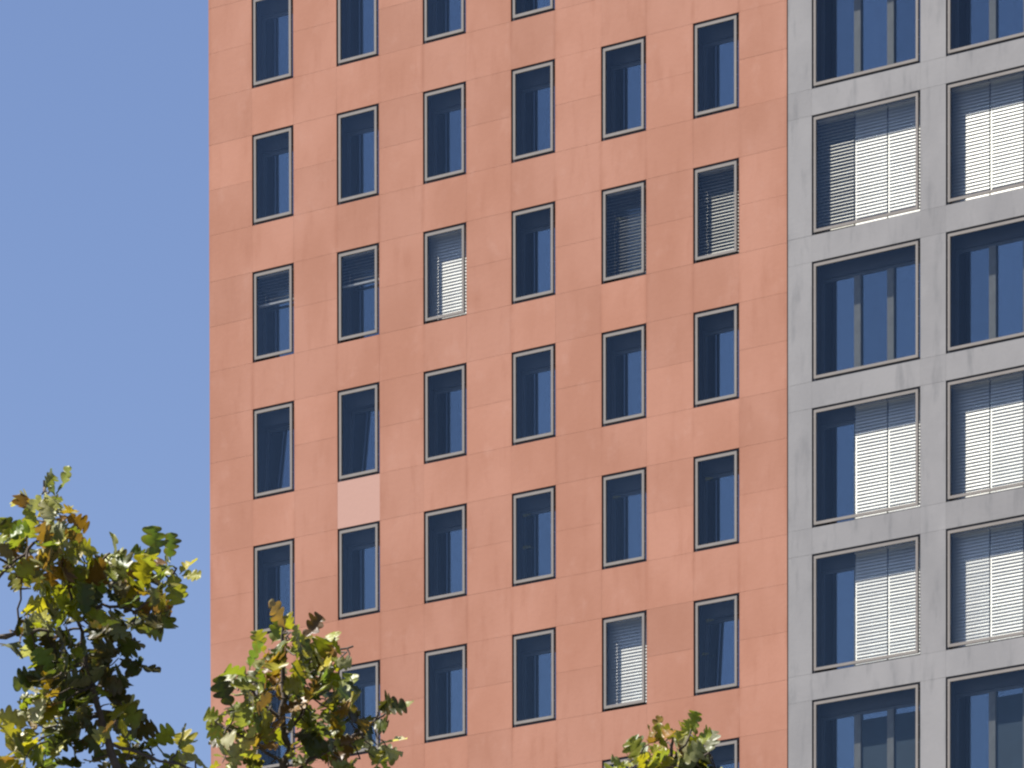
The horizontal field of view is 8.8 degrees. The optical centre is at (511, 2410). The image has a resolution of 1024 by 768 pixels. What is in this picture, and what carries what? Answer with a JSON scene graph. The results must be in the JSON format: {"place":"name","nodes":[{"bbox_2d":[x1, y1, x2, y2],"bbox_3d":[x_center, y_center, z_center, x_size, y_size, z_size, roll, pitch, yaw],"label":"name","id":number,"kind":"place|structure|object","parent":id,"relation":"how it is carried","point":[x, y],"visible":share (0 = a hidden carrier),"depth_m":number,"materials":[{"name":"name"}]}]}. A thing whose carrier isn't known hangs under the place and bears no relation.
{"place":"outdoors","nodes":[
{"label":"outdoors","id":0,"kind":"place"},
{"bbox_2d":[0,466,206,767],"bbox_3d":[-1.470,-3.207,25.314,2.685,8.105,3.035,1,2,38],"label":"oak tree","id":1,"kind":"object","parent":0,"point":[83,589],"visible":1,"depth_m":24.99,"materials":[{"name":"green plant"}]},
{"bbox_2d":[0,0,210,767],"label":"sky","id":2,"kind":"structure","parent":0,"point":[105,346],"materials":[{"name":"blue"}]},
{"bbox_2d":[203,599,413,767],"bbox_3d":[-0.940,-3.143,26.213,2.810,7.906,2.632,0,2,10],"label":"oak tree","id":3,"kind":"object","parent":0,"point":[317,654],"visible":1,"depth_m":26.02,"materials":[{"name":"green plant"}]},
{"bbox_2d":[208,0,787,767],"bbox_3d":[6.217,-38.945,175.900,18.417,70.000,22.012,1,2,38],"label":"office tower","id":4,"kind":"structure","parent":0,"point":[498,382],"depth_m":166.61,"materials":[{"name":"red stone"}]},
{"bbox_2d":[253,401,293,499],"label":"window","id":5,"kind":"structure","parent":4,"relation":"in","point":[274,424],"depth_m":171.74,"materials":[{"name":"glass"}]},
{"bbox_2d":[253,263,293,362],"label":"window","id":6,"kind":"structure","parent":4,"relation":"in","point":[273,288],"depth_m":171.53,"materials":[{"name":"glass"}]},
{"bbox_2d":[254,683,294,767],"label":"window","id":7,"kind":"structure","parent":4,"relation":"in","point":[280,751],"depth_m":171.95,"materials":[{"name":"glass"}]},
{"bbox_2d":[254,538,294,633],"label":"window","id":8,"kind":"structure","parent":4,"relation":"in","point":[274,563],"depth_m":171.74,"materials":[{"name":"glass"}]},
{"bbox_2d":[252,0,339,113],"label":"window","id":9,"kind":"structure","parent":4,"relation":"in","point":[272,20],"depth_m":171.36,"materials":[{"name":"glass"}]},
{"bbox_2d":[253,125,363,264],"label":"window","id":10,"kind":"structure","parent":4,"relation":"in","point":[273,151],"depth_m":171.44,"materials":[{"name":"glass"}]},
{"bbox_2d":[338,521,379,619],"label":"window","id":11,"kind":"structure","parent":4,"relation":"in","point":[359,545],"depth_m":170.03,"materials":[{"name":"glass"}]},
{"bbox_2d":[338,382,379,481],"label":"window","id":12,"kind":"structure","parent":4,"relation":"in","point":[358,407],"depth_m":169.94,"materials":[{"name":"glass"}]},
{"bbox_2d":[338,243,379,343],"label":"window","id":13,"kind":"structure","parent":4,"relation":"in","point":[358,268],"depth_m":169.78,"materials":[{"name":"glass"}]},
{"bbox_2d":[339,660,379,755],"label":"window","id":14,"kind":"structure","parent":4,"relation":"in","point":[367,702],"depth_m":170.03,"materials":[{"name":"glass"}]},
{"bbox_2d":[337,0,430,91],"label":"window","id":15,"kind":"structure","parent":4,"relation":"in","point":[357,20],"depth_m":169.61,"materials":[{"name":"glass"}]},
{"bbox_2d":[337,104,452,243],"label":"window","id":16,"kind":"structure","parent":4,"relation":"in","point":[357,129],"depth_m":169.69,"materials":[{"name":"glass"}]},
{"bbox_2d":[424,503,466,603],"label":"window","id":17,"kind":"structure","parent":4,"relation":"in","point":[445,529],"depth_m":168.29,"materials":[{"name":"glass"}]},
{"bbox_2d":[424,363,466,463],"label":"window","id":18,"kind":"structure","parent":4,"relation":"in","point":[445,389],"depth_m":168.17,"materials":[{"name":"glass"}]},
{"bbox_2d":[424,223,466,323],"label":"window","id":19,"kind":"structure","parent":4,"relation":"in","point":[445,283],"depth_m":167.92,"materials":[{"name":"paint"}]},
{"bbox_2d":[425,644,466,742],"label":"window","id":20,"kind":"structure","parent":4,"relation":"in","point":[445,668],"depth_m":168.37,"materials":[{"name":"glass"}]},
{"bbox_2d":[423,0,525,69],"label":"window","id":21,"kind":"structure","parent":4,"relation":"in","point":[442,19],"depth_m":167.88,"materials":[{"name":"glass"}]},
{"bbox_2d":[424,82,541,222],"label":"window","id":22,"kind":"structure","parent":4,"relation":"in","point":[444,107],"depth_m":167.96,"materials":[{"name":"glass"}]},
{"bbox_2d":[512,485,555,586],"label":"window","id":23,"kind":"structure","parent":4,"relation":"in","point":[533,511],"depth_m":166.53,"materials":[{"name":"glass"}]},
{"bbox_2d":[512,343,555,445],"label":"window","id":24,"kind":"structure","parent":4,"relation":"in","point":[534,369],"depth_m":166.41,"materials":[{"name":"glass"}]},
{"bbox_2d":[512,201,555,304],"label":"window","id":25,"kind":"structure","parent":4,"relation":"in","point":[533,228],"depth_m":166.29,"materials":[{"name":"glass"}]},
{"bbox_2d":[513,627,555,727],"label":"window","id":26,"kind":"structure","parent":4,"relation":"in","point":[534,652],"depth_m":166.61,"materials":[{"name":"glass"}]},
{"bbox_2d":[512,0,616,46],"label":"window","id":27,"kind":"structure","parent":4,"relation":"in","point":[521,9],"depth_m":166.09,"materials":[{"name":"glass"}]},
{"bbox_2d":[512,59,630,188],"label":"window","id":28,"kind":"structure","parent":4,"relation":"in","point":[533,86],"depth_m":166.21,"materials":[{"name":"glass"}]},
{"bbox_2d":[603,754,644,767],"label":"window","id":29,"kind":"structure","parent":4,"relation":"in","point":[622,759],"depth_m":164.83,"materials":[{"name":"paint"}]},
{"bbox_2d":[602,180,645,283],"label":"window","id":30,"kind":"structure","parent":4,"relation":"in","point":[624,206],"depth_m":164.55,"materials":[{"name":"glass"}]},
{"bbox_2d":[602,610,646,711],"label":"window","id":31,"kind":"structure","parent":4,"relation":"in","point":[624,637],"depth_m":164.75,"materials":[{"name":"paint"}]},
{"bbox_2d":[602,467,646,569],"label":"window","id":32,"kind":"structure","parent":4,"relation":"in","point":[624,494],"depth_m":164.79,"materials":[{"name":"glass"}]},
{"bbox_2d":[602,324,646,426],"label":"window","id":33,"kind":"structure","parent":4,"relation":"in","point":[624,370],"depth_m":164.67,"materials":[{"name":"glass"}]},
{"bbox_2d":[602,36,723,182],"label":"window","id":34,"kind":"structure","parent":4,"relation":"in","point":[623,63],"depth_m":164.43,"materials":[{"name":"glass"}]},
{"bbox_2d":[694,593,738,695],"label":"window","id":35,"kind":"structure","parent":4,"relation":"in","point":[716,619],"depth_m":163.19,"materials":[{"name":"glass"}]},
{"bbox_2d":[694,448,738,551],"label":"window","id":36,"kind":"structure","parent":4,"relation":"in","point":[716,475],"depth_m":163.03,"materials":[{"name":"glass"}]},
{"bbox_2d":[694,303,738,407],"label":"window","id":37,"kind":"structure","parent":4,"relation":"in","point":[716,330],"depth_m":162.91,"materials":[{"name":"glass"}]},
{"bbox_2d":[694,158,738,263],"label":"window","id":38,"kind":"structure","parent":4,"relation":"in","point":[716,186],"depth_m":162.75,"materials":[{"name":"glass"}]},
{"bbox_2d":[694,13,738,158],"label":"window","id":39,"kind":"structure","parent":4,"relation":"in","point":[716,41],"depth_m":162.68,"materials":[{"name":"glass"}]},
{"bbox_2d":[704,737,739,767],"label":"window","id":40,"kind":"structure","parent":4,"relation":"in","point":[726,754],"depth_m":163.03,"materials":[{"name":"glass"}]},
{"bbox_2d":[604,710,721,767],"bbox_3d":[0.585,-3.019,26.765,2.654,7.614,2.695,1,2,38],"label":"oak tree","id":41,"kind":"object","parent":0,"point":[692,751],"visible":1,"depth_m":26.61,"materials":[{"name":"green plant"}]},
{"bbox_2d":[788,0,1023,767],"bbox_3d":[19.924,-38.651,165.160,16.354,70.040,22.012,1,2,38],"label":"office tower","id":42,"kind":"structure","parent":0,"point":[905,383],"depth_m":159.36,"materials":[{"name":"grey concrete"}]},
{"bbox_2d":[812,0,919,113],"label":"window","id":43,"kind":"structure","parent":42,"relation":"in","point":[852,39],"depth_m":160.11,"materials":[{"name":"glass"}]},
{"bbox_2d":[813,682,919,767],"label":"window","id":44,"kind":"structure","parent":42,"relation":"in","point":[878,728],"depth_m":160.47,"materials":[{"name":"glass"}]},
{"bbox_2d":[813,530,946,673],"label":"window","id":45,"kind":"structure","parent":42,"relation":"in","point":[866,598],"depth_m":160.23,"materials":[{"name":"paint"}]},
{"bbox_2d":[813,235,946,381],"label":"window","id":46,"kind":"structure","parent":42,"relation":"in","point":[866,304],"depth_m":160.19,"materials":[{"name":"glass"}]},
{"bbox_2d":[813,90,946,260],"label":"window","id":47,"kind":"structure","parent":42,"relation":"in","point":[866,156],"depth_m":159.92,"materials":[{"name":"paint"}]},
{"bbox_2d":[813,382,950,529],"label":"window","id":48,"kind":"structure","parent":42,"relation":"in","point":[866,451],"depth_m":160.11,"materials":[{"name":"paint"}]},
{"bbox_2d":[946,664,1023,767],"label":"window","id":49,"kind":"structure","parent":42,"relation":"in","point":[985,709],"depth_m":158.40,"materials":[{"name":"glass"}]},
{"bbox_2d":[946,515,1023,649],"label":"window","id":50,"kind":"structure","parent":42,"relation":"in","point":[985,560],"depth_m":158.13,"materials":[{"name":"paint"}]},
{"bbox_2d":[947,365,1023,501],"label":"window","id":51,"kind":"structure","parent":42,"relation":"in","point":[985,411],"depth_m":158.02,"materials":[{"name":"paint"}]},
{"bbox_2d":[947,215,1023,353],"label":"window","id":52,"kind":"structure","parent":42,"relation":"in","point":[985,262],"depth_m":158.06,"materials":[{"name":"glass"}]},
{"bbox_2d":[947,66,1023,230],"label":"window","id":53,"kind":"structure","parent":42,"relation":"in","point":[985,113],"depth_m":157.82,"materials":[{"name":"paint"}]},
{"bbox_2d":[947,0,1023,81],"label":"window","id":54,"kind":"structure","parent":42,"relation":"in","point":[971,24],"depth_m":157.94,"materials":[{"name":"glass"}]}
]}

